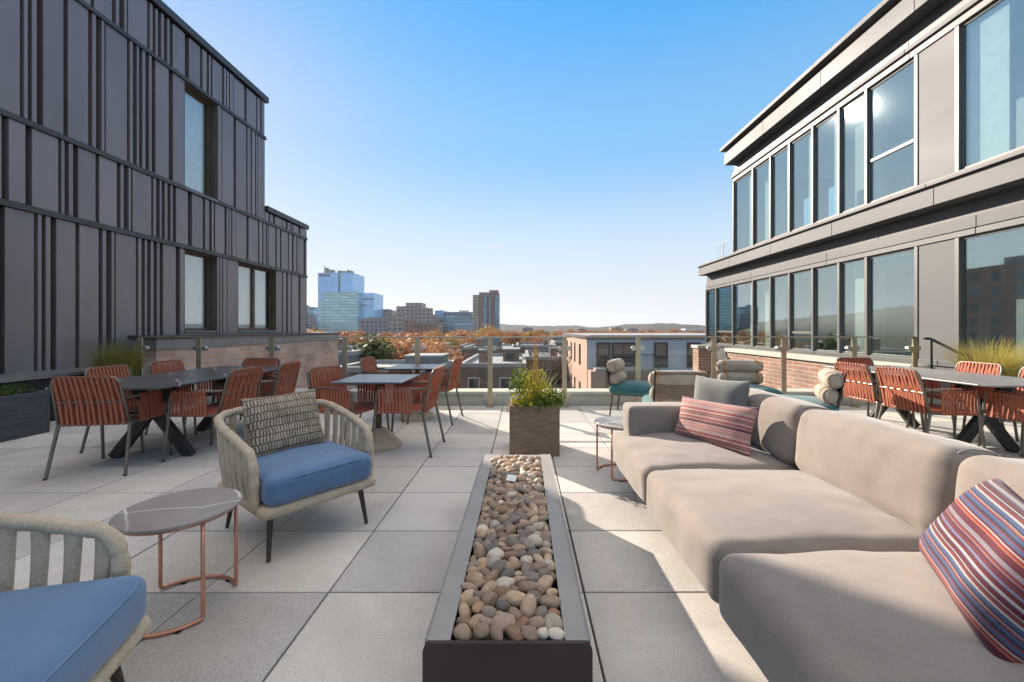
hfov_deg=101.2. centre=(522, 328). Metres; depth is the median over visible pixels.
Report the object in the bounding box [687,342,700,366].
window
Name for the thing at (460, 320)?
office building
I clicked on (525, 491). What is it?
pebble
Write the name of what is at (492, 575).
pebble
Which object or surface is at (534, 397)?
mixed plant
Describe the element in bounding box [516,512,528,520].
pebble
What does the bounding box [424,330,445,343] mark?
autumn tree
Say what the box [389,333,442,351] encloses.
autumn tree
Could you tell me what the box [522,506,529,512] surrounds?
pebble
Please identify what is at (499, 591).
pebble
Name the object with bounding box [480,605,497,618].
pebble
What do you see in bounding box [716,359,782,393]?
lounge chair
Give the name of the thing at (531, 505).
pebble
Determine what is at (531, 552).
pebble
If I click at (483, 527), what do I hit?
pebble
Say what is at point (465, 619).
pebble
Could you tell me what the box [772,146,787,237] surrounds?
window
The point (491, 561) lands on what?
pebble
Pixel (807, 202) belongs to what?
window
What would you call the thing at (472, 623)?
pebble
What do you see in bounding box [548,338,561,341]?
row house
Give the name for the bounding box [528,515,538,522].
pebble
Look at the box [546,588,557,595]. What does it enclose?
pebble
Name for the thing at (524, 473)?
pebble
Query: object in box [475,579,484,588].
pebble
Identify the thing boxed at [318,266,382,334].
glass tower
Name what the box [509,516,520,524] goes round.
pebble
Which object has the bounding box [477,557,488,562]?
pebble
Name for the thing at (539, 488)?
pebble
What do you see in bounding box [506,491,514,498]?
pebble
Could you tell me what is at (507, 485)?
pebble
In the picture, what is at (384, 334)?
autumn tree
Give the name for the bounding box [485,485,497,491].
pebble
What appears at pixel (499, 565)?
pebble
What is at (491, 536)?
pebble
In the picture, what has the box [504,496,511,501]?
pebble
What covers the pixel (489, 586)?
pebble
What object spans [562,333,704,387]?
apartment building
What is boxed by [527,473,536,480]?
pebble
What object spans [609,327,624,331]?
office building
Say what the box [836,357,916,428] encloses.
strap chair
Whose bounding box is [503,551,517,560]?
pebble
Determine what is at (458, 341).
autumn tree
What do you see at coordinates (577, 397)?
parapet curb
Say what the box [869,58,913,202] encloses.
window
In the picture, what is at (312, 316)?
office building
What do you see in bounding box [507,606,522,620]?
pebble
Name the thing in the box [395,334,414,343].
autumn tree
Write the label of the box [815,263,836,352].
window
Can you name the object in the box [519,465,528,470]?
pebble
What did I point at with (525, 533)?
pebble
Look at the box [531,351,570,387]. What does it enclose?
bare tree
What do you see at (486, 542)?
pebble
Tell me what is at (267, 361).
strap chair
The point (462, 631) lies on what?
pebble
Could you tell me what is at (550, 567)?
pebble
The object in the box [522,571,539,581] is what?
pebble
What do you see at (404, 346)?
autumn tree
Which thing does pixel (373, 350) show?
evergreen tree
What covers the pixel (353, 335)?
autumn tree
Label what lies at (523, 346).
row house
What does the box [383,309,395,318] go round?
office building
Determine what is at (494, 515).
pebble
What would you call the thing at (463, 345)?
row house
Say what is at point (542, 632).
pebble
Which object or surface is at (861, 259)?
window
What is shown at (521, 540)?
pebble
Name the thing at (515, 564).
pebble
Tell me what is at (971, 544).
scatter cushion
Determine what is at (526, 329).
office building
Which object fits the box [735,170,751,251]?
window
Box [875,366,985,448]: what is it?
strap chair
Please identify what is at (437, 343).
autumn tree
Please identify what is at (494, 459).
pebble
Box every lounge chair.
[604,358,652,415]
[642,370,710,401]
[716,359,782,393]
[778,368,846,410]
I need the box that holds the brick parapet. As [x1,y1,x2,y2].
[127,332,340,387]
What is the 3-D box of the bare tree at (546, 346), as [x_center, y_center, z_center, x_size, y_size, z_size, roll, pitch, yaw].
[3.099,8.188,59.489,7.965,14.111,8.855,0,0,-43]
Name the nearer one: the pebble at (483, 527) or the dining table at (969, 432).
the pebble at (483, 527)
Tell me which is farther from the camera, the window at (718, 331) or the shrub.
the window at (718, 331)
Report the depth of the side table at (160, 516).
1.84 m
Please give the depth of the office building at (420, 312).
520.00 m
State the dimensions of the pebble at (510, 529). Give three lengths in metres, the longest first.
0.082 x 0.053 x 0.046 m
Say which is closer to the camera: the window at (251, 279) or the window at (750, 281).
the window at (251, 279)
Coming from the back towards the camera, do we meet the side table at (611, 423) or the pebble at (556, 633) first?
the side table at (611, 423)
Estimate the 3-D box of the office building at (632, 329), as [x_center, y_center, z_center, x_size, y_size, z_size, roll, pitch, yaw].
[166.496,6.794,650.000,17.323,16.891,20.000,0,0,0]
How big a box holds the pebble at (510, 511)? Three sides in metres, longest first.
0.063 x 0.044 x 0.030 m
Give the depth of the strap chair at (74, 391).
3.55 m
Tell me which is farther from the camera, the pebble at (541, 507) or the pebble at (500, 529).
the pebble at (541, 507)
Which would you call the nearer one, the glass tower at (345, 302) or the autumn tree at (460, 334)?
the autumn tree at (460, 334)
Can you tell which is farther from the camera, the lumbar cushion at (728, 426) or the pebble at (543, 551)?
the lumbar cushion at (728, 426)
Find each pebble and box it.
[453,623,471,639]
[456,615,469,627]
[458,603,471,617]
[459,598,468,604]
[460,582,477,590]
[460,589,474,599]
[465,571,483,583]
[467,566,478,574]
[467,596,480,607]
[468,560,479,566]
[468,619,479,629]
[470,614,484,620]
[471,601,483,612]
[473,541,482,549]
[473,546,485,559]
[473,590,483,599]
[473,623,489,639]
[474,538,482,543]
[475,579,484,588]
[476,524,488,531]
[476,529,486,540]
[477,519,489,527]
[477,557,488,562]
[477,562,486,571]
[479,617,491,625]
[480,513,489,518]
[480,568,489,576]
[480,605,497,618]
[481,506,489,512]
[481,580,496,593]
[481,591,497,606]
[482,497,493,503]
[482,539,491,548]
[483,569,498,585]
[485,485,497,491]
[485,532,497,541]
[485,544,500,553]
[486,547,503,559]
[486,556,500,569]
[488,501,501,509]
[489,520,500,528]
[490,511,499,519]
[490,560,505,576]
[490,622,502,639]
[491,457,501,462]
[491,612,516,632]
[492,478,501,483]
[492,487,505,491]
[492,586,510,597]
[493,505,509,514]
[494,483,503,486]
[494,495,502,501]
[495,600,510,611]
[496,527,504,532]
[496,576,514,587]
[497,531,507,538]
[497,537,506,542]
[497,542,506,547]
[497,594,505,601]
[498,514,509,523]
[499,489,509,494]
[500,462,512,467]
[500,471,509,475]
[500,568,514,577]
[501,546,511,551]
[502,520,512,531]
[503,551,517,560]
[504,482,514,488]
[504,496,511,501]
[505,509,513,513]
[505,524,515,534]
[505,560,520,570]
[505,624,524,639]
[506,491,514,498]
[506,536,518,546]
[506,590,525,607]
[507,513,516,517]
[507,534,518,538]
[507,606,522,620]
[508,556,518,561]
[509,500,518,506]
[509,504,517,512]
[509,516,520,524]
[510,585,519,590]
[512,463,520,468]
[512,544,525,551]
[512,576,527,585]
[514,487,523,493]
[514,571,521,575]
[515,508,525,513]
[515,523,525,530]
[516,476,526,481]
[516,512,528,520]
[516,616,528,628]
[517,550,527,558]
[517,581,538,593]
[518,502,526,508]
[518,519,527,522]
[518,529,533,538]
[518,537,527,544]
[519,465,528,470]
[520,470,528,475]
[520,555,532,564]
[520,593,536,618]
[521,488,529,493]
[521,561,531,573]
[521,625,539,639]
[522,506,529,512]
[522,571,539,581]
[523,498,533,505]
[523,540,534,550]
[524,526,536,530]
[526,510,537,518]
[526,590,540,604]
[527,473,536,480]
[527,534,542,547]
[527,549,541,561]
[528,491,539,496]
[528,502,538,510]
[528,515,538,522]
[529,616,545,629]
[530,561,547,572]
[532,471,542,477]
[532,522,544,530]
[533,484,543,492]
[533,499,547,507]
[533,554,543,561]
[534,478,542,484]
[534,606,547,617]
[535,495,545,499]
[537,568,548,577]
[537,575,552,590]
[537,585,545,595]
[537,627,548,639]
[538,505,546,510]
[538,510,549,515]
[539,515,548,521]
[539,530,550,537]
[539,548,553,558]
[540,594,561,609]
[541,536,551,544]
[541,540,551,548]
[544,553,552,560]
[544,559,554,564]
[544,612,563,637]
[546,563,555,572]
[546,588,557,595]
[548,572,555,581]
[548,607,561,617]
[548,627,565,639]
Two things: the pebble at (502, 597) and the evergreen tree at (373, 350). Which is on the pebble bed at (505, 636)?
the pebble at (502, 597)
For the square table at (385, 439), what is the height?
0.722 m
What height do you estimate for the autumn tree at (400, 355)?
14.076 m
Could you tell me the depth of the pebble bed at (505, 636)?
1.27 m
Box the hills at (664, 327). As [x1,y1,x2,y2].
[500,323,704,332]
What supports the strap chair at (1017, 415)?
on the terrace floor
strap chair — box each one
[43,376,172,480]
[79,364,186,453]
[144,360,212,434]
[161,367,262,461]
[208,357,280,429]
[225,361,300,420]
[306,365,389,439]
[359,356,414,422]
[372,365,445,457]
[407,357,462,424]
[834,361,924,432]
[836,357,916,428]
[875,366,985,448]
[906,361,1004,438]
[962,367,1023,456]
[977,389,1023,446]
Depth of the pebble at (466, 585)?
1.44 m
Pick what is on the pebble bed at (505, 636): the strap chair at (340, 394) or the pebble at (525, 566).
the pebble at (525, 566)
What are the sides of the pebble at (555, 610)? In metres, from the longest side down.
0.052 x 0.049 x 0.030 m
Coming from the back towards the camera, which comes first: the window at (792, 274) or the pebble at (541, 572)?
the window at (792, 274)
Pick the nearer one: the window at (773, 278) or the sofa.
the sofa
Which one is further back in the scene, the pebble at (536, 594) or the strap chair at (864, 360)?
the strap chair at (864, 360)
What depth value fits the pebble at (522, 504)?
2.08 m
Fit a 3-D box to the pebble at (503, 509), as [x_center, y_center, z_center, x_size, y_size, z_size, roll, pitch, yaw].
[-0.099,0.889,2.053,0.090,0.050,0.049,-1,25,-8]
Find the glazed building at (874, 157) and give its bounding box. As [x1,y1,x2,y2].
[697,0,1023,388]
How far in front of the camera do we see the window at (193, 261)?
9.37 m
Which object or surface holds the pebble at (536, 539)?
on the pebble bed at (505, 636)
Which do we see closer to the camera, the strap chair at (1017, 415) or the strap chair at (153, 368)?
the strap chair at (1017, 415)
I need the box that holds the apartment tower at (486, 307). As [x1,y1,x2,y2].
[473,290,499,335]
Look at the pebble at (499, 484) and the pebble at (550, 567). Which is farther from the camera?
the pebble at (499, 484)
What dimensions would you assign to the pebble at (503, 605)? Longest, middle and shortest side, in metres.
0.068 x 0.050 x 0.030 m
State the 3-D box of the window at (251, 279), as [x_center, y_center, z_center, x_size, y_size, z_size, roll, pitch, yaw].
[-7.100,-0.784,11.140,0.280,1.709,1.620,0,0,0]
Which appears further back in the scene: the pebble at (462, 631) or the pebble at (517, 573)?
the pebble at (517, 573)
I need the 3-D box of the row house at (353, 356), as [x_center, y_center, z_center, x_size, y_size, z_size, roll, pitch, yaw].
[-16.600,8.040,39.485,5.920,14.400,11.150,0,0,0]
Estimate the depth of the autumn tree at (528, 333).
168.73 m
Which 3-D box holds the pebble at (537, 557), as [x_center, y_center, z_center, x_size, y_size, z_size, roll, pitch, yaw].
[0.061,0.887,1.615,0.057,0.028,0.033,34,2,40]
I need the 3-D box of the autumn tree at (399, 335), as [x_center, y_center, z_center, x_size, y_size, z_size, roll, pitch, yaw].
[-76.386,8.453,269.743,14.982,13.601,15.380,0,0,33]
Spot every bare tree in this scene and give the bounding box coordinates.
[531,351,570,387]
[542,338,560,352]
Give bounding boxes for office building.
[307,305,317,327]
[358,315,404,343]
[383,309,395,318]
[396,303,438,322]
[403,320,441,335]
[435,310,472,331]
[523,327,532,331]
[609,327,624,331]
[623,328,637,332]
[678,329,704,332]
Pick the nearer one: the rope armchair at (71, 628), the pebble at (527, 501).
the rope armchair at (71, 628)
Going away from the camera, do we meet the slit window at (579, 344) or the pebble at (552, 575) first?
the pebble at (552, 575)
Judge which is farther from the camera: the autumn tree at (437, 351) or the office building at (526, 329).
the office building at (526, 329)
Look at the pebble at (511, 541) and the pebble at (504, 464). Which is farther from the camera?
the pebble at (504, 464)
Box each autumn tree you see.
[340,332,366,340]
[342,331,373,345]
[354,331,365,335]
[356,332,423,359]
[377,331,392,338]
[386,340,459,385]
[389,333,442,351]
[393,332,410,340]
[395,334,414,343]
[401,333,456,353]
[404,329,443,344]
[408,338,469,387]
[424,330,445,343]
[434,345,468,377]
[439,332,467,347]
[448,332,469,339]
[459,335,475,342]
[469,324,501,342]
[483,327,510,343]
[502,330,523,346]
[509,329,525,346]
[518,329,538,341]
[529,334,548,341]
[548,331,561,335]
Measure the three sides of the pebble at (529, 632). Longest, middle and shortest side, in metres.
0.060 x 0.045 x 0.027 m
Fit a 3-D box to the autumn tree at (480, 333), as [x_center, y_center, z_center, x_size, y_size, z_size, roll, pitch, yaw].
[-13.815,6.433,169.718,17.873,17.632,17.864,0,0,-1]
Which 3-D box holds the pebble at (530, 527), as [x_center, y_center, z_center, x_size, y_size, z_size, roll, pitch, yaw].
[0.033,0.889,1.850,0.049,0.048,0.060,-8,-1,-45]
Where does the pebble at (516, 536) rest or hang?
on the pebble bed at (505, 636)
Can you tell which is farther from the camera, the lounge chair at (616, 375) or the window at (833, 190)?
the window at (833, 190)
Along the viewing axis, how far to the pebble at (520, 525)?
1.86 m
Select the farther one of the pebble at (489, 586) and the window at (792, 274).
the window at (792, 274)
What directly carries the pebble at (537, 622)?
on the pebble bed at (505, 636)
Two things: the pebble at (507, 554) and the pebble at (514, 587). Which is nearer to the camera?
the pebble at (514, 587)
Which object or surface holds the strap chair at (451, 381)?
on the terrace floor
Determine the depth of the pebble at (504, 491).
2.25 m
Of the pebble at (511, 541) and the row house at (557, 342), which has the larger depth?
the row house at (557, 342)
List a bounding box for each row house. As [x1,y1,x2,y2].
[338,338,391,365]
[339,353,452,387]
[424,343,462,357]
[459,343,504,354]
[460,347,525,387]
[463,338,513,359]
[516,339,556,353]
[525,347,561,387]
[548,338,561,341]
[550,340,561,354]
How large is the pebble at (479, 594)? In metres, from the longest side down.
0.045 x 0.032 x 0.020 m
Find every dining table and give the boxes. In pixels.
[45,366,278,458]
[823,365,1023,452]
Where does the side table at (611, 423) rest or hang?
on the terrace floor
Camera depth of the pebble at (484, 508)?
2.06 m
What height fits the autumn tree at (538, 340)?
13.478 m
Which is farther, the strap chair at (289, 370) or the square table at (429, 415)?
the square table at (429, 415)
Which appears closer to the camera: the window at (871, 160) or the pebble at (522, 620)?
the pebble at (522, 620)
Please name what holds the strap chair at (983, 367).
on the terrace floor
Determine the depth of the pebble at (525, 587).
1.43 m
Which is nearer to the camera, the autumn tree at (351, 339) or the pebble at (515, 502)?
the pebble at (515, 502)
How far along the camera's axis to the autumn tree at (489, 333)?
149.31 m
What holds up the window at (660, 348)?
in the apartment building at (586, 365)
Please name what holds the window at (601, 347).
in the apartment building at (586, 365)
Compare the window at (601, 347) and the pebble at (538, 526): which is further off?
the window at (601, 347)
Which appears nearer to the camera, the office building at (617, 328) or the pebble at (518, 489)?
the pebble at (518, 489)
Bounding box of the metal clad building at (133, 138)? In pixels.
[0,0,308,373]
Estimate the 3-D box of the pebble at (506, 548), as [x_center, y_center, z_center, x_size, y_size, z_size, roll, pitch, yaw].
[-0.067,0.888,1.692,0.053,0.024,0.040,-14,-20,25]
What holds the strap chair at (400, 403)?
on the terrace floor
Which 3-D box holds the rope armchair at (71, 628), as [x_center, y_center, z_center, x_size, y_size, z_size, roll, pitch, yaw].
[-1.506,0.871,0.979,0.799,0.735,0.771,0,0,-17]
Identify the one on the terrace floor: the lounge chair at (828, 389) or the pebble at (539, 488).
the lounge chair at (828, 389)
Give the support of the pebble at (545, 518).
on the pebble bed at (505, 636)
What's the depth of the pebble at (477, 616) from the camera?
1.29 m
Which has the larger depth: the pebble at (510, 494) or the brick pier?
the brick pier
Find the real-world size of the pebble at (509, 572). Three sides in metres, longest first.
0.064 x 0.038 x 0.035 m
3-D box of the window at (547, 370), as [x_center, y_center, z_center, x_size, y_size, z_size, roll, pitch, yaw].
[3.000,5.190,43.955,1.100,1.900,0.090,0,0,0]
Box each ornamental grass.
[71,338,165,376]
[924,336,1023,376]
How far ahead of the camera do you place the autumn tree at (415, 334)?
118.57 m
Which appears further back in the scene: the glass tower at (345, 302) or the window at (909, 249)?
the glass tower at (345, 302)
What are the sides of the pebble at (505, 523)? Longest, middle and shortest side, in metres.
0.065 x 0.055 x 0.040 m
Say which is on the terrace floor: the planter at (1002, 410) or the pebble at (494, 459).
the planter at (1002, 410)
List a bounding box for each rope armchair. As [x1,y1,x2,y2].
[0,511,150,681]
[214,399,375,562]
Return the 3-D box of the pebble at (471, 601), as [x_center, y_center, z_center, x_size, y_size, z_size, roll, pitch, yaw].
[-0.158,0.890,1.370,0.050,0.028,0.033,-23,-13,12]
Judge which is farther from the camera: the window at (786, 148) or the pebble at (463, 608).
the window at (786, 148)
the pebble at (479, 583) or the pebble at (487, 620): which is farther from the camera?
the pebble at (479, 583)
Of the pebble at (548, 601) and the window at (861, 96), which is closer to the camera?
the pebble at (548, 601)
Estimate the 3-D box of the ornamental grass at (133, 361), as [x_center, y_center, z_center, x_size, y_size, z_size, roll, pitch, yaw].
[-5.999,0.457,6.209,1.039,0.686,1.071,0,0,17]
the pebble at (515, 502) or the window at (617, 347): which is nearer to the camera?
the pebble at (515, 502)
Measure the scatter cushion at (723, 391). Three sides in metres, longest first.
0.430 x 0.420 x 0.157 m
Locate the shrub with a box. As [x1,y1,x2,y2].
[0,384,35,396]
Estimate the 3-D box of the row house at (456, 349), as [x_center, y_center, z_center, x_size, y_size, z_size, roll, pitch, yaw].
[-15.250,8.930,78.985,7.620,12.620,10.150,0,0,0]
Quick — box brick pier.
[691,345,710,374]
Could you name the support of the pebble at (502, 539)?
on the pebble bed at (505, 636)
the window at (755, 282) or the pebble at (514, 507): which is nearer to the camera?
the pebble at (514, 507)
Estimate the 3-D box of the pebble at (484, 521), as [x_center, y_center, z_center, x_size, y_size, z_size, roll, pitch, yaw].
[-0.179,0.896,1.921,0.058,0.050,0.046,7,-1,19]
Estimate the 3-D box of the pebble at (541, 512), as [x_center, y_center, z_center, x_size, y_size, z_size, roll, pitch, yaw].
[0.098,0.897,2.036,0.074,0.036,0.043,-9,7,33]
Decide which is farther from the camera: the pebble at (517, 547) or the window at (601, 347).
the window at (601, 347)
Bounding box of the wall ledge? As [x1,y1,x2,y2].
[0,367,95,421]
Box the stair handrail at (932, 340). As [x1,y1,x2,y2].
[923,337,971,403]
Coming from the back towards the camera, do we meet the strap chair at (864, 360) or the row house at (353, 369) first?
the row house at (353, 369)
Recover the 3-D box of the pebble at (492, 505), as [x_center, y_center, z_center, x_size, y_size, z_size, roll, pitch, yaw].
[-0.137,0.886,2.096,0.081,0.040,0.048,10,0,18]
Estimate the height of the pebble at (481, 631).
0.045 m
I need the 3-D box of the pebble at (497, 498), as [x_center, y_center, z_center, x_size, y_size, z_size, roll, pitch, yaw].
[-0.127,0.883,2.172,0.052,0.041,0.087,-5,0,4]
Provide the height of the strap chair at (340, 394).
0.848 m
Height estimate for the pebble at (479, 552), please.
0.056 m
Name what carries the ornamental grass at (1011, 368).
in the planter at (1002, 410)
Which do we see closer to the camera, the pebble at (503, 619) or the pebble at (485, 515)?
the pebble at (503, 619)
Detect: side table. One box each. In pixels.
[108,487,241,638]
[594,416,627,481]
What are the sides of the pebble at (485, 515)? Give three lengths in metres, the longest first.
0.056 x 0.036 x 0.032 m
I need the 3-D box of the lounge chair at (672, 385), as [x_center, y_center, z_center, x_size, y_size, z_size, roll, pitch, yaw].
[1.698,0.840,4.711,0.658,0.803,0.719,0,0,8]
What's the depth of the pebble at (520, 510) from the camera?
2.01 m
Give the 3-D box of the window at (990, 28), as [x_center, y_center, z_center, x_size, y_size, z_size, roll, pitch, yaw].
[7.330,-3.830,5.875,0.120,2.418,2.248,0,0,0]
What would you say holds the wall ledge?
on the terrace floor
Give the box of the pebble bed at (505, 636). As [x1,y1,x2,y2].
[470,477,551,639]
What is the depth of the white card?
2.42 m
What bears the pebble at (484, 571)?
on the pebble bed at (505, 636)
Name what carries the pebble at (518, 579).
on the pebble bed at (505, 636)
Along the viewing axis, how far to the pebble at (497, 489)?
2.29 m
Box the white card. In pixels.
[506,474,516,481]
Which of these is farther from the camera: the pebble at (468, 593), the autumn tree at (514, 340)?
the autumn tree at (514, 340)
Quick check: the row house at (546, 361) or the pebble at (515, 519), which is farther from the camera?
the row house at (546, 361)
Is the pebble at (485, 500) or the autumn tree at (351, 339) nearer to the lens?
the pebble at (485, 500)
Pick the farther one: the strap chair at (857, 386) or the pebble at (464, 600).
the strap chair at (857, 386)
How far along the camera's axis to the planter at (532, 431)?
4.08 m
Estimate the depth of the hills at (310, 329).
593.90 m
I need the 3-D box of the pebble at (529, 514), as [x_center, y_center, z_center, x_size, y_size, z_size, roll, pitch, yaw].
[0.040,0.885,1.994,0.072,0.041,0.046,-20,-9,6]
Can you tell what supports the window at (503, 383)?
in the row house at (474, 371)
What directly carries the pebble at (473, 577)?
on the pebble bed at (505, 636)
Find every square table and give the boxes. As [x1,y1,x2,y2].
[330,374,419,452]
[384,364,446,421]
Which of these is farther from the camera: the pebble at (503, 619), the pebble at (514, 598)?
the pebble at (514, 598)
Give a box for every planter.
[0,390,49,441]
[509,398,559,455]
[959,389,1020,420]
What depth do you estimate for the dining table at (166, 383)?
4.08 m
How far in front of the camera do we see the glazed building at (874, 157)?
9.45 m
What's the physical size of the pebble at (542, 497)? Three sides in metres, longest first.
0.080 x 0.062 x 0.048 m
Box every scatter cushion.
[240,388,325,456]
[694,375,750,406]
[919,478,1023,662]
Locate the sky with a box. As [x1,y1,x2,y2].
[162,0,881,326]
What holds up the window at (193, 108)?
in the metal clad building at (133, 138)
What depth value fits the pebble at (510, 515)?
1.98 m
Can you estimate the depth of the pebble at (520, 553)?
1.64 m
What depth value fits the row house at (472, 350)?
62.20 m
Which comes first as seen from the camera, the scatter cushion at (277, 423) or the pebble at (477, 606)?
the pebble at (477, 606)
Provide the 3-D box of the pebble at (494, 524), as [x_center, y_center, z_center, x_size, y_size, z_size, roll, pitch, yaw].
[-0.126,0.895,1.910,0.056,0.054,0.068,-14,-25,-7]
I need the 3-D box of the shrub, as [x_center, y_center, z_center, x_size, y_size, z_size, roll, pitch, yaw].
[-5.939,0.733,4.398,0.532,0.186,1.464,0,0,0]
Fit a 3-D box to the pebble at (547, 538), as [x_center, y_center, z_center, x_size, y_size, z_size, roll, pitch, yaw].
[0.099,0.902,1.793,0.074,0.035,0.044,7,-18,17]
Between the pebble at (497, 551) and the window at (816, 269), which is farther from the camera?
the window at (816, 269)
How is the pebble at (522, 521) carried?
on the pebble bed at (505, 636)
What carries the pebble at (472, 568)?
on the pebble bed at (505, 636)
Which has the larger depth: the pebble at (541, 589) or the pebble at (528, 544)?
the pebble at (528, 544)
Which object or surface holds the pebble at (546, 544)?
on the pebble bed at (505, 636)
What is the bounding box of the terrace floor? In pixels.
[0,406,1023,681]
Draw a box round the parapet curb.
[150,388,948,406]
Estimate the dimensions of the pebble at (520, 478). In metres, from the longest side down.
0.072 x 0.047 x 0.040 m
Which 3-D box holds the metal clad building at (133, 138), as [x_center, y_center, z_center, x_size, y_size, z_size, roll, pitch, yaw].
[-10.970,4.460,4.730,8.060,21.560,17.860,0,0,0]
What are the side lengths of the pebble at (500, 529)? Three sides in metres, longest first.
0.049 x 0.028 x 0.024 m
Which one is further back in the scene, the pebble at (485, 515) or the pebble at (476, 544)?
the pebble at (485, 515)
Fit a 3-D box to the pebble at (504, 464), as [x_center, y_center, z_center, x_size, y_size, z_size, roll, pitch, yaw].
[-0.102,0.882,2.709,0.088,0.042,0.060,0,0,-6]
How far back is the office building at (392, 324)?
430.00 m
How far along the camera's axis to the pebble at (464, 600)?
1.37 m
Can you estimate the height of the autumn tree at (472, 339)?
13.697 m
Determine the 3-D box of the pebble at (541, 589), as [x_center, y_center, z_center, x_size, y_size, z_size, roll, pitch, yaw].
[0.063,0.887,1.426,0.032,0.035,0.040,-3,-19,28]
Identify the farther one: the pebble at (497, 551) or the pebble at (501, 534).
the pebble at (501, 534)
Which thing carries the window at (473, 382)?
in the row house at (474, 371)
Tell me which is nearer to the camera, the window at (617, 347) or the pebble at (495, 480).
the pebble at (495, 480)
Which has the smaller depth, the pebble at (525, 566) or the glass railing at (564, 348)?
the pebble at (525, 566)
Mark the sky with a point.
(563, 159)
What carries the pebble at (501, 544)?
on the pebble bed at (505, 636)
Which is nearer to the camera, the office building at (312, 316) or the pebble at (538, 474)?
the pebble at (538, 474)
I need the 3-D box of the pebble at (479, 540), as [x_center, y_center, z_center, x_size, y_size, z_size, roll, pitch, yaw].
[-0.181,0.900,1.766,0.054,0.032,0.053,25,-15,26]
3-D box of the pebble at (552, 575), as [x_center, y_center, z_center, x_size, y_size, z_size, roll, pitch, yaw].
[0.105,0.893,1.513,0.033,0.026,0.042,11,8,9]
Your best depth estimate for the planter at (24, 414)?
4.82 m
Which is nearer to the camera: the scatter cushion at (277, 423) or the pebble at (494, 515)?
the pebble at (494, 515)
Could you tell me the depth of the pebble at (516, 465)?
2.67 m
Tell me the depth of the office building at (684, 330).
706.00 m
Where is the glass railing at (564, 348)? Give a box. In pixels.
[134,336,920,406]
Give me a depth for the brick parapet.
9.40 m
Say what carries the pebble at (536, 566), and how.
on the pebble bed at (505, 636)
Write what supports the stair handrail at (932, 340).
on the terrace floor
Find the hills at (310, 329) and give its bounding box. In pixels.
[307,326,318,332]
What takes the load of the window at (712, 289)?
in the glazed building at (874, 157)
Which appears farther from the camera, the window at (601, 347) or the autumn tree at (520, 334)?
the autumn tree at (520, 334)
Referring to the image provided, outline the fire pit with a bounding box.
[422,454,592,681]
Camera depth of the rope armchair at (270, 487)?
2.43 m
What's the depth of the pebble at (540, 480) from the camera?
2.45 m
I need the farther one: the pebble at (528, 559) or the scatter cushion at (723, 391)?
the scatter cushion at (723, 391)
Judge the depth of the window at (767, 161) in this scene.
13.18 m
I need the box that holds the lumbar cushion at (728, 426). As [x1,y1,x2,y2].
[674,396,758,455]
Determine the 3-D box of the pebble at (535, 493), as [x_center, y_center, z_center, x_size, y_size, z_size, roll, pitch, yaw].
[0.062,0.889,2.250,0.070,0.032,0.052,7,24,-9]
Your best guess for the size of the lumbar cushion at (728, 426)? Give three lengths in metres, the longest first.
0.570 x 0.300 x 0.138 m
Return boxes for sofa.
[612,388,1023,681]
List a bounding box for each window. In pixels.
[184,81,217,201]
[184,250,217,331]
[238,263,277,331]
[468,377,479,387]
[499,377,510,387]
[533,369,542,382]
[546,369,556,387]
[579,344,580,364]
[596,342,609,366]
[612,342,635,366]
[654,342,667,366]
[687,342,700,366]
[707,289,714,342]
[717,285,731,344]
[734,281,751,345]
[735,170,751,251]
[754,159,768,244]
[754,278,768,347]
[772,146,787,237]
[772,274,787,347]
[791,130,810,230]
[791,269,810,350]
[815,112,836,222]
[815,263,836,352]
[841,93,863,212]
[841,258,863,354]
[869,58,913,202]
[869,247,913,357]
[961,0,1023,169]
[961,224,1023,358]
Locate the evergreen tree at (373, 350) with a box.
[353,333,403,359]
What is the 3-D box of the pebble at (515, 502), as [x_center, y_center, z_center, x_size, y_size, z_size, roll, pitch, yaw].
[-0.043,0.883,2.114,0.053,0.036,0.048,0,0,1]
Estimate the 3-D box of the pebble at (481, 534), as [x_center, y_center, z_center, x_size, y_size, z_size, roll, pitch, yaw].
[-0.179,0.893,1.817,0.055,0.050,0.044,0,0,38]
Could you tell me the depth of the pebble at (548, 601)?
1.36 m
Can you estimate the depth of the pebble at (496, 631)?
1.22 m
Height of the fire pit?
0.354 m
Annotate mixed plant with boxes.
[507,343,566,412]
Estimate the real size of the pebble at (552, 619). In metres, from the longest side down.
0.074 x 0.069 x 0.052 m
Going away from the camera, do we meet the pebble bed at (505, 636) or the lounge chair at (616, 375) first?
the pebble bed at (505, 636)
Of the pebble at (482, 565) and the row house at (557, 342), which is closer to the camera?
the pebble at (482, 565)
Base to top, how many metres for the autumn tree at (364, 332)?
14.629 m
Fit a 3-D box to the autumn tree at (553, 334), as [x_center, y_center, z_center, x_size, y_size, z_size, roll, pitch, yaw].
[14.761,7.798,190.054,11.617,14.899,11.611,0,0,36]
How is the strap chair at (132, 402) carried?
on the terrace floor
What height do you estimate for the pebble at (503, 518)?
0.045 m
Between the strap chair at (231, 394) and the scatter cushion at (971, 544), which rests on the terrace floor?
the strap chair at (231, 394)
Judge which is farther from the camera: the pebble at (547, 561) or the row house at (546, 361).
the row house at (546, 361)
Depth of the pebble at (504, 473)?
2.54 m
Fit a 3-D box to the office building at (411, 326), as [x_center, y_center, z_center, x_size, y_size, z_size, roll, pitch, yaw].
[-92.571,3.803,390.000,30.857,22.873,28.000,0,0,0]
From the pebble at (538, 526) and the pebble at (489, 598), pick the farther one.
the pebble at (538, 526)

